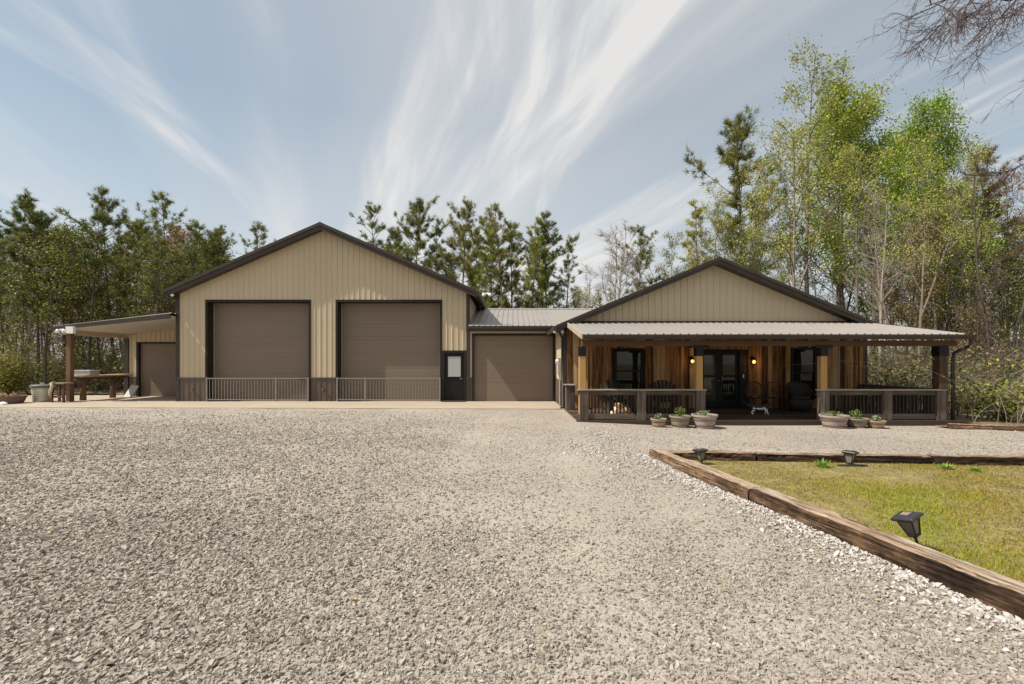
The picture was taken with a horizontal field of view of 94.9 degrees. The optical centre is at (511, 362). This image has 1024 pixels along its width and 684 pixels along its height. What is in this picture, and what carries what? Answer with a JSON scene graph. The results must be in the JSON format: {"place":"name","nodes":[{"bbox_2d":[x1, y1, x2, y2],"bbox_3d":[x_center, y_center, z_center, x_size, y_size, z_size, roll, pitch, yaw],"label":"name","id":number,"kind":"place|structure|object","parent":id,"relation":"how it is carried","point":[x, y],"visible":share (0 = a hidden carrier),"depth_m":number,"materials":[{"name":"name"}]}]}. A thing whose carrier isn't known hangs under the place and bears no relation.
{"place":"outdoors","nodes":[
{"label":"outdoors","id":0,"kind":"place"},
{"bbox_2d":[0,370,123,394],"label":"woodland ground","id":1,"kind":"structure","parent":0,"point":[99,392],"depth_m":24.60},
{"bbox_2d":[0,225,19,391],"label":"pine tree","id":2,"kind":"object","parent":1,"relation":"on","point":[4,243],"visible":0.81,"depth_m":24.43,"materials":[{"name":"green plant"}]},
{"bbox_2d":[0,186,58,386],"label":"pine tree","id":3,"kind":"object","parent":1,"relation":"on","point":[17,215],"visible":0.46,"depth_m":26.59,"materials":[{"name":"green plant"}]},
{"bbox_2d":[0,206,77,382],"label":"pine tree","id":4,"kind":"object","parent":1,"relation":"on","point":[32,217],"visible":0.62,"depth_m":26.07,"materials":[{"name":"green plant"}]},
{"bbox_2d":[0,306,123,392],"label":"dry brush","id":5,"kind":"object","parent":1,"relation":"on","point":[64,357],"depth_m":26.55,"materials":[{"name":"plant"}]},
{"bbox_2d":[31,257,117,368],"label":"woodland tree","id":6,"kind":"object","parent":1,"relation":"on","point":[78,304],"visible":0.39,"depth_m":27.37,"materials":[{"name":"green plant"}]},
{"bbox_2d":[59,208,139,390],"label":"pine tree","id":7,"kind":"object","parent":1,"relation":"on","point":[95,217],"visible":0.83,"depth_m":25.92,"materials":[{"name":"green plant"}]},
{"bbox_2d":[101,218,161,319],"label":"pine tree","id":8,"kind":"object","parent":1,"relation":"on","point":[138,229],"visible":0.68,"depth_m":27.24,"materials":[{"name":"green plant"}]},
{"bbox_2d":[118,246,195,341],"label":"woodland tree","id":9,"kind":"object","parent":1,"relation":"on","point":[164,274],"visible":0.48,"depth_m":25.53,"materials":[{"name":"green plant"}]},
{"bbox_2d":[137,234,179,314],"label":"pine tree","id":10,"kind":"object","parent":1,"relation":"on","point":[165,251],"visible":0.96,"depth_m":24.87,"materials":[{"name":"green plant"}]},
{"bbox_2d":[173,218,219,281],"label":"pine tree","id":11,"kind":"object","parent":1,"relation":"on","point":[196,234],"visible":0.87,"depth_m":26.33,"materials":[{"name":"green plant"}]},
{"bbox_2d":[179,232,229,274],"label":"pine tree","id":12,"kind":"object","parent":1,"relation":"on","point":[218,252],"visible":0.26,"depth_m":28.06,"materials":[{"name":"green plant"}]},
{"bbox_2d":[473,246,505,307],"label":"pine tree","id":13,"kind":"object","parent":1,"relation":"on","point":[487,269],"visible":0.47,"depth_m":35.10,"materials":[{"name":"green plant"}]},
{"bbox_2d":[0,395,561,409],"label":"concrete apron","id":14,"kind":"object","parent":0,"point":[103,401],"visible":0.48,"depth_m":18.11,"materials":[{"name":"concrete"}]},
{"bbox_2d":[74,374,132,400],"bbox_3d":[-18.350,1.092,21.056,0.560,1.105,2.696,0,0,0],"label":"workbench","id":15,"kind":"object","parent":14,"relation":"on","point":[112,383],"visible":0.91,"depth_m":20.63,"materials":[{"name":"wood"}]},
{"bbox_2d":[206,377,308,401],"bbox_3d":[-10.575,1.120,19.515,4.270,1.000,0.081,0,0,0],"label":"metal railing","id":16,"kind":"object","parent":14,"relation":"on","point":[275,378],"visible":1,"depth_m":19.52,"materials":[{"name":"metal"}]},
{"bbox_2d":[49,222,486,401],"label":"garage building","id":17,"kind":"structure","parent":14,"relation":"on","point":[320,305],"depth_m":19.62,"materials":[{"name":"metal"}]},
{"bbox_2d":[136,342,175,395],"bbox_3d":[-16.485,0.320,22.680,3.110,2.600,0.240,0,0,0],"label":"roll up door","id":18,"kind":"structure","parent":17,"relation":"in","point":[155,361],"depth_m":22.68,"materials":[{"name":"metal"}]},
{"bbox_2d":[205,300,310,400],"bbox_3d":[-10.575,-0.490,19.822,4.390,4.240,0.515,0,0,0],"label":"roll up door","id":19,"kind":"structure","parent":17,"relation":"in","point":[244,338],"depth_m":20.02,"materials":[{"name":"brown metal"}]},
{"bbox_2d":[335,300,441,400],"bbox_3d":[-5.130,-0.490,19.822,4.440,4.240,0.515,0,0,0],"label":"roll up door","id":20,"kind":"structure","parent":17,"relation":"in","point":[374,338],"depth_m":20.02,"materials":[{"name":"brown metal"}]},
{"bbox_2d":[441,351,465,401],"bbox_3d":[-2.405,0.565,19.475,0.990,2.110,0.450,0,0,0],"label":"door","id":21,"kind":"structure","parent":17,"relation":"in","point":[453,362],"depth_m":19.61,"materials":[{"name":"black paint"}]},
{"bbox_2d":[336,377,440,401],"bbox_3d":[-5.130,1.120,19.515,4.320,1.000,0.081,0,0,0],"label":"metal railing","id":22,"kind":"object","parent":14,"relation":"on","point":[365,378],"visible":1,"depth_m":19.52,"materials":[{"name":"metal"}]},
{"bbox_2d":[466,308,595,401],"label":"link garage","id":23,"kind":"structure","parent":14,"relation":"on","point":[512,354],"depth_m":19.70,"materials":[{"name":"metal"}]},
{"bbox_2d":[472,333,554,401],"bbox_3d":[0.062,0.210,19.675,3.465,2.840,0.210,0,0,0],"label":"roll up door","id":24,"kind":"structure","parent":23,"relation":"in","point":[505,366],"depth_m":19.70,"materials":[{"name":"metal"}]},
{"bbox_2d":[0,404,1023,683],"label":"gravel driveway","id":25,"kind":"structure","parent":0,"point":[568,466],"depth_m":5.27,"materials":[{"name":"gravel"}]},
{"bbox_2d":[552,427,658,471],"bbox_3d":[1.693,1.645,9.433,1.772,0.114,4.875,0,0,6],"label":"pale gravel patch","id":26,"kind":"object","parent":25,"relation":"on","point":[607,458],"visible":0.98,"depth_m":9.00,"materials":[{"name":"gravel"}]},
{"bbox_2d":[691,410,717,428],"bbox_3d":[5.120,1.502,12.500,0.670,0.485,0.670,0,0,0],"label":"planter","id":27,"kind":"object","parent":25,"relation":"on","point":[704,420],"visible":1,"depth_m":12.29,"materials":[{"name":"ceramic"}]},
{"bbox_2d":[818,410,849,428],"bbox_3d":[8.564,1.511,12.500,0.698,0.469,0.698,0,0,0],"label":"planter","id":28,"kind":"object","parent":25,"relation":"on","point":[836,420],"visible":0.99,"depth_m":12.30,"materials":[{"name":"ceramic"}]},
{"bbox_2d":[749,487,1023,619],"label":"timber sleeper","id":29,"kind":"object","parent":25,"relation":"on","point":[986,587],"visible":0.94,"depth_m":3.69,"materials":[{"name":"wood"}]},
{"bbox_2d":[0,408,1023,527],"bbox_3d":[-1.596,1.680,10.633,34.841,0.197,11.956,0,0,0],"label":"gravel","id":30,"kind":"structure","parent":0,"point":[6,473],"depth_m":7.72,"materials":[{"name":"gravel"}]},
{"bbox_2d":[0,0,1023,357],"label":"sky","id":31,"kind":"structure","parent":0,"point":[289,117],"materials":[{"name":"blue"}]},
{"bbox_2d":[608,452,1023,670],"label":"pale gravel","id":32,"kind":"structure","parent":0,"point":[977,607],"depth_m":3.81,"materials":[{"name":"gravel"}]},
{"bbox_2d":[693,460,1023,582],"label":"lawn","id":33,"kind":"structure","parent":0,"point":[897,474],"depth_m":5.73,"materials":[{"name":"plant"}]},
{"bbox_2d":[649,449,760,500],"bbox_3d":[2.673,1.592,6.814,0.259,0.257,2.553,0,0,-10],"label":"timber sleeper","id":34,"kind":"object","parent":33,"relation":"on","point":[726,482],"visible":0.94,"depth_m":6.42,"materials":[{"name":"wood"}]},
{"bbox_2d":[667,450,755,460],"bbox_3d":[3.278,1.595,7.802,1.396,0.250,0.232,0,0,5],"label":"timber sleeper","id":35,"kind":"object","parent":33,"relation":"on","point":[715,455],"visible":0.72,"depth_m":7.70,"materials":[{"name":"wood"}]},
{"bbox_2d":[753,452,933,463],"bbox_3d":[5.333,1.596,7.633,2.676,0.248,0.246,0,0,5],"label":"timber sleeper","id":36,"kind":"object","parent":33,"relation":"on","point":[861,458],"visible":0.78,"depth_m":7.54,"materials":[{"name":"wood"}]},
{"bbox_2d":[890,511,923,543],"bbox_3d":[3.396,1.449,3.972,0.172,0.357,0.172,-15,-7,-23],"label":"solar light","id":37,"kind":"object","parent":33,"relation":"on","point":[908,522],"visible":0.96,"depth_m":3.95,"materials":[{"name":"black metal"}]},
{"bbox_2d":[927,454,1023,465],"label":"timber sleeper","id":38,"kind":"object","parent":33,"relation":"on","point":[1006,460],"visible":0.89,"depth_m":7.37,"materials":[{"name":"wood"}]},
{"bbox_2d":[919,396,1023,427],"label":"forest floor","id":39,"kind":"structure","parent":0,"point":[983,420],"depth_m":13.59,"materials":[{"name":"soil"}]},
{"bbox_2d":[743,329,1023,425],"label":"woodland brush","id":40,"kind":"object","parent":39,"relation":"on","point":[924,384],"depth_m":14.08,"materials":[{"name":"plant"}]},
{"label":"ground","id":41,"kind":"structure","parent":0,"visible":0},
{"bbox_2d":[0,348,49,394],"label":"shrub","id":42,"kind":"object","parent":41,"relation":"on","point":[9,379],"visible":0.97,"depth_m":23.50,"materials":[{"name":"green plant"}]},
{"bbox_2d":[0,218,118,383],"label":"leafy tree","id":43,"kind":"object","parent":41,"relation":"on","point":[56,239],"visible":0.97,"depth_m":23.87,"materials":[{"name":"green plant"}]},
{"bbox_2d":[1,341,123,393],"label":"brush","id":44,"kind":"object","parent":41,"relation":"on","point":[80,364],"depth_m":25.26,"materials":[{"name":"plant"}]},
{"bbox_2d":[22,224,138,389],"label":"leafy tree","id":45,"kind":"object","parent":41,"relation":"on","point":[88,281],"visible":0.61,"depth_m":25.80,"materials":[{"name":"green plant"}]},
{"bbox_2d":[29,259,131,386],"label":"woodland tree","id":46,"kind":"object","parent":41,"relation":"on","point":[108,280],"visible":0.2,"depth_m":28.82,"materials":[{"name":"green plant"}]},
{"bbox_2d":[49,185,146,371],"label":"pine tree","id":47,"kind":"object","parent":41,"relation":"on","point":[102,203],"visible":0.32,"depth_m":29.39,"materials":[{"name":"green plant"}]},
{"bbox_2d":[110,222,202,348],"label":"woodland tree","id":48,"kind":"object","parent":41,"relation":"on","point":[177,239],"visible":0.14,"depth_m":29.97,"materials":[{"name":"green plant"}]},
{"bbox_2d":[134,188,188,312],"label":"pine tree","id":49,"kind":"object","parent":41,"relation":"on","point":[164,205],"visible":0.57,"depth_m":30.98,"materials":[{"name":"green plant"}]},
{"bbox_2d":[347,202,401,253],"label":"pine tree","id":50,"kind":"object","parent":41,"relation":"on","point":[369,209],"visible":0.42,"depth_m":39.00,"materials":[{"name":"green plant"}]},
{"bbox_2d":[384,195,449,268],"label":"pine tree","id":51,"kind":"object","parent":41,"relation":"on","point":[420,243],"visible":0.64,"depth_m":37.65,"materials":[{"name":"green plant"}]},
{"bbox_2d":[425,196,496,350],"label":"pine tree","id":52,"kind":"object","parent":41,"relation":"on","point":[462,260],"visible":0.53,"depth_m":36.57,"materials":[{"name":"green plant"}]},
{"bbox_2d":[454,231,504,307],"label":"pine tree","id":53,"kind":"object","parent":41,"relation":"on","point":[475,241],"visible":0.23,"depth_m":42.00,"materials":[{"name":"green plant"}]},
{"bbox_2d":[468,202,519,307],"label":"pine tree","id":54,"kind":"object","parent":41,"relation":"on","point":[495,207],"visible":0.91,"depth_m":40.68,"materials":[{"name":"green plant"}]},
{"bbox_2d":[467,217,520,307],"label":"pine tree","id":55,"kind":"object","parent":41,"relation":"on","point":[489,232],"visible":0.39,"depth_m":42.39,"materials":[{"name":"green plant"}]},
{"bbox_2d":[484,222,543,307],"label":"pine tree","id":56,"kind":"object","parent":41,"relation":"on","point":[512,247],"visible":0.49,"depth_m":43.32,"materials":[{"name":"green plant"}]},
{"bbox_2d":[493,216,557,307],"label":"pine tree","id":57,"kind":"object","parent":41,"relation":"on","point":[533,247],"visible":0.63,"depth_m":37.60,"materials":[{"name":"green plant"}]},
{"bbox_2d":[514,232,564,307],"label":"pine tree","id":58,"kind":"object","parent":41,"relation":"on","point":[539,261],"visible":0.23,"depth_m":42.76,"materials":[{"name":"green plant"}]},
{"bbox_2d":[511,211,579,307],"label":"pine tree","id":59,"kind":"object","parent":41,"relation":"on","point":[549,241],"visible":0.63,"depth_m":38.39,"materials":[{"name":"green plant"}]},
{"bbox_2d":[535,236,582,307],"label":"pine tree","id":60,"kind":"object","parent":41,"relation":"on","point":[565,269],"visible":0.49,"depth_m":43.40,"materials":[{"name":"green plant"}]},
{"bbox_2d":[574,220,653,307],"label":"bare tree","id":61,"kind":"object","parent":41,"relation":"on","point":[626,259],"visible":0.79,"depth_m":36.52,"materials":[{"name":"grey plant"}]},
{"bbox_2d":[612,224,666,293],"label":"pine tree","id":62,"kind":"object","parent":41,"relation":"on","point":[641,253],"visible":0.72,"depth_m":38.44,"materials":[{"name":"green plant"}]},
{"bbox_2d":[634,231,689,284],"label":"woodland tree","id":63,"kind":"object","parent":41,"relation":"on","point":[669,263],"visible":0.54,"depth_m":41.80,"materials":[{"name":"green plant"}]},
{"bbox_2d":[675,198,717,272],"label":"pine tree","id":64,"kind":"object","parent":41,"relation":"on","point":[698,212],"visible":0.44,"depth_m":33.78,"materials":[{"name":"green plant"}]},
{"bbox_2d":[677,176,766,269],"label":"woodland tree","id":65,"kind":"object","parent":41,"relation":"on","point":[718,205],"visible":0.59,"depth_m":35.43,"materials":[{"name":"green plant"}]},
{"bbox_2d":[683,105,810,277],"bbox_3d":[18.747,-9.296,37.127,8.727,22.537,9.582,0,0,-28],"label":"pine tree","id":66,"kind":"object","parent":41,"relation":"on","point":[732,156],"visible":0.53,"depth_m":37.10,"materials":[{"name":"green plant"}]},
{"bbox_2d":[700,153,804,285],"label":"leafy tree","id":67,"kind":"object","parent":41,"relation":"on","point":[755,210],"visible":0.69,"depth_m":32.72,"materials":[{"name":"green plant"}]},
{"bbox_2d":[546,256,976,425],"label":"porch house","id":68,"kind":"structure","parent":41,"relation":"on","point":[721,321],"depth_m":16.57,"materials":[{"name":"metal"}]},
{"bbox_2d":[614,348,642,388],"bbox_3d":[4.120,0.310,16.613,1.060,1.620,0.175,0,0,0],"label":"window","id":69,"kind":"structure","parent":68,"relation":"in","point":[628,362],"depth_m":16.60,"materials":[{"name":"glass"}]},
{"bbox_2d":[577,389,706,419],"bbox_3d":[3.625,1.177,13.140,3.590,0.863,0.170,0,0,0],"label":"porch railing","id":70,"kind":"object","parent":68,"relation":"on","point":[640,404],"visible":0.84,"depth_m":13.12,"materials":[{"name":"grey wood"}]},
{"bbox_2d":[745,381,788,410],"bbox_3d":[8.620,1.128,15.875,1.278,0.964,0.550,0,0,0],"label":"wheel back bench","id":71,"kind":"object","parent":68,"relation":"on","point":[773,397],"visible":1,"depth_m":16.06,"materials":[{"name":"brown wood"}]},
{"bbox_2d":[785,381,813,411],"bbox_3d":[9.554,1.120,15.620,0.815,0.980,0.780,0,0,12],"label":"wicker chair","id":72,"kind":"object","parent":68,"relation":"on","point":[800,395],"visible":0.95,"depth_m":15.58,"materials":[{"name":"black wicker"}]},
{"bbox_2d":[791,348,816,398],"bbox_3d":[10.290,0.375,16.613,0.960,1.790,0.175,0,0,0],"label":"window","id":73,"kind":"structure","parent":68,"relation":"in","point":[799,356],"depth_m":16.60,"materials":[{"name":"glass"}]},
{"bbox_2d":[815,389,947,419],"bbox_3d":[10.315,1.177,13.140,3.570,0.863,0.170,0,0,0],"label":"porch railing","id":74,"kind":"object","parent":68,"relation":"on","point":[937,404],"visible":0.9,"depth_m":13.12,"materials":[{"name":"grey wood"}]},
{"bbox_2d":[859,384,931,413],"bbox_3d":[12.300,1.165,14.950,0.170,0.840,3.219,0,0,0],"label":"porch railing","id":75,"kind":"object","parent":68,"relation":"on","point":[869,386],"visible":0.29,"depth_m":15.12,"materials":[{"name":"brown wood"}]},
{"bbox_2d":[951,338,973,419],"bbox_3d":[12.405,0.487,12.950,0.097,2.306,0.476,0,0,-31],"label":"down pipe","id":76,"kind":"object","parent":68,"relation":"attached to","point":[955,352],"visible":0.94,"depth_m":13.08,"materials":[{"name":"brown metal"}]},
{"bbox_2d":[725,195,805,289],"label":"woodland tree","id":77,"kind":"object","parent":41,"relation":"on","point":[756,247],"visible":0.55,"depth_m":32.68,"materials":[{"name":"green plant"}]},
{"bbox_2d":[749,114,879,289],"bbox_3d":[18.910,-6.909,30.000,6.927,17.632,6.082,0,0,9],"label":"leafy tree","id":78,"kind":"object","parent":41,"relation":"on","point":[800,172],"visible":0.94,"depth_m":29.91,"materials":[{"name":"green plant"}]},
{"bbox_2d":[749,33,902,292],"bbox_3d":[21.077,-10.344,32.256,6.659,24.606,9.792,0,0,-39],"label":"leafy tree","id":79,"kind":"object","parent":41,"relation":"on","point":[805,254],"visible":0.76,"depth_m":32.60,"materials":[{"name":"green plant"}]},
{"bbox_2d":[768,91,910,316],"bbox_3d":[25.458,-10.299,37.647,10.075,24.536,10.328,0,0,-39],"label":"leafy tree","id":80,"kind":"object","parent":41,"relation":"on","point":[832,274],"visible":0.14,"depth_m":37.11,"materials":[{"name":"green plant"}]},
{"bbox_2d":[783,50,904,306],"bbox_3d":[25.148,-10.245,36.358,8.427,24.431,9.599,0,0,42],"label":"leafy tree","id":81,"kind":"object","parent":41,"relation":"on","point":[838,295],"visible":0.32,"depth_m":35.01,"materials":[{"name":"green plant"}]},
{"bbox_2d":[812,138,916,313],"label":"leafy tree","id":82,"kind":"object","parent":41,"relation":"on","point":[870,184],"visible":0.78,"depth_m":28.80,"materials":[{"name":"green plant"}]},
{"bbox_2d":[777,70,963,353],"bbox_3d":[25.420,-9.848,33.115,9.941,23.618,9.698,0,0,-23],"label":"leafy tree","id":83,"kind":"object","parent":41,"relation":"on","point":[853,130],"visible":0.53,"depth_m":33.65,"materials":[{"name":"green plant"}]},
{"bbox_2d":[843,193,908,379],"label":"bare tree","id":84,"kind":"object","parent":41,"relation":"on","point":[870,297],"visible":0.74,"depth_m":24.88,"materials":[{"name":"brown plant"}]},
{"bbox_2d":[838,194,920,376],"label":"woodland tree","id":85,"kind":"object","parent":41,"relation":"on","point":[881,301],"visible":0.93,"depth_m":22.20,"materials":[{"name":"grey plant"}]},
{"bbox_2d":[853,172,917,372],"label":"woodland tree","id":86,"kind":"object","parent":41,"relation":"on","point":[886,319],"visible":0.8,"depth_m":23.41,"materials":[{"name":"grey plant"}]},
{"bbox_2d":[797,281,1023,418],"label":"dry brush","id":87,"kind":"object","parent":41,"relation":"on","point":[975,361],"depth_m":16.13,"materials":[{"name":"plant"}]},
{"bbox_2d":[859,219,971,363],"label":"woodland tree","id":88,"kind":"object","parent":41,"relation":"on","point":[912,310],"visible":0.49,"depth_m":24.79,"materials":[{"name":"green plant"}]},
{"bbox_2d":[883,285,954,356],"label":"woodland tree","id":89,"kind":"object","parent":41,"relation":"on","point":[902,303],"visible":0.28,"depth_m":29.27,"materials":[{"name":"green plant"}]},
{"bbox_2d":[873,207,988,339],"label":"pine tree","id":90,"kind":"object","parent":41,"relation":"on","point":[944,299],"visible":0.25,"depth_m":26.62,"materials":[{"name":"green plant"}]},
{"bbox_2d":[859,81,1015,327],"bbox_3d":[27.501,-7.794,30.642,7.724,19.430,7.536,0,0,42],"label":"leafy tree","id":91,"kind":"object","parent":41,"relation":"on","point":[939,109],"visible":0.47,"depth_m":29.45,"materials":[{"name":"green plant"}]},
{"bbox_2d":[874,124,1004,375],"bbox_3d":[18.597,-4.337,20.530,3.419,12.389,3.894,0,0,-35],"label":"woodland tree","id":92,"kind":"object","parent":41,"relation":"on","point":[919,152],"visible":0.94,"depth_m":20.71,"materials":[{"name":"green plant"}]},
{"bbox_2d":[856,0,1023,205],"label":"overhanging tree","id":93,"kind":"object","parent":41,"relation":"on","point":[965,16],"visible":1,"depth_m":6.47,"materials":[{"name":"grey plant"}]},
{"bbox_2d":[867,325,1023,417],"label":"dark brush","id":94,"kind":"object","parent":41,"relation":"on","point":[1010,368],"depth_m":17.25,"materials":[{"name":"plant"}]},
{"bbox_2d":[898,237,995,363],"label":"woodland tree","id":95,"kind":"object","parent":41,"relation":"on","point":[953,289],"visible":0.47,"depth_m":25.02,"materials":[{"name":"green plant"}]},
{"bbox_2d":[878,121,1023,327],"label":"leafy tree","id":96,"kind":"object","parent":41,"relation":"on","point":[948,177],"visible":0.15,"depth_m":33.08,"materials":[{"name":"green plant"}]},
{"bbox_2d":[902,172,1001,360],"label":"woodland tree","id":97,"kind":"object","parent":41,"relation":"on","point":[962,279],"visible":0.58,"depth_m":23.89,"materials":[{"name":"green plant"}]},
{"bbox_2d":[936,232,1014,363],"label":"woodland tree","id":98,"kind":"object","parent":41,"relation":"on","point":[998,276],"visible":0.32,"depth_m":26.42,"materials":[{"name":"plant"}]},
{"bbox_2d":[947,296,1013,378],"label":"woodland tree","id":99,"kind":"object","parent":41,"relation":"on","point":[977,317],"visible":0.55,"depth_m":22.03,"materials":[{"name":"green plant"}]},
{"bbox_2d":[937,143,1023,344],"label":"pine tree","id":100,"kind":"object","parent":41,"relation":"on","point":[993,160],"visible":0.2,"depth_m":32.81,"materials":[{"name":"green plant"}]},
{"bbox_2d":[938,133,1023,393],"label":"woodland tree","id":101,"kind":"object","parent":41,"relation":"on","point":[982,302],"visible":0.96,"depth_m":18.59,"materials":[{"name":"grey plant"}]},
{"bbox_2d":[947,423,1023,431],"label":"timber sleeper","id":102,"kind":"object","parent":41,"relation":"on","point":[982,427],"visible":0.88,"depth_m":12.09,"materials":[{"name":"wood"}]},
{"bbox_2d":[951,239,1023,356],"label":"woodland tree","id":103,"kind":"object","parent":41,"relation":"on","point":[1014,261],"visible":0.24,"depth_m":29.31,"materials":[{"name":"green plant"}]},
{"bbox_2d":[953,174,1023,358],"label":"pine tree","id":104,"kind":"object","parent":41,"relation":"on","point":[1012,224],"visible":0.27,"depth_m":30.08,"materials":[{"name":"green plant"}]},
{"bbox_2d":[953,170,1023,356],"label":"woodland tree","id":105,"kind":"object","parent":41,"relation":"on","point":[1008,191],"visible":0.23,"depth_m":33.75,"materials":[{"name":"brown plant"}]},
{"bbox_2d":[960,157,1023,369],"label":"bare tree","id":106,"kind":"object","parent":41,"relation":"on","point":[1016,329],"visible":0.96,"depth_m":21.35,"materials":[{"name":"brown plant"}]},
{"bbox_2d":[962,370,1023,422],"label":"shrub","id":107,"kind":"object","parent":41,"relation":"on","point":[1003,416],"visible":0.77,"depth_m":13.47,"materials":[{"name":"green plant"}]},
{"bbox_2d":[966,254,1023,350],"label":"woodland tree","id":108,"kind":"object","parent":41,"relation":"on","point":[1012,288],"visible":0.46,"depth_m":27.69,"materials":[{"name":"green plant"}]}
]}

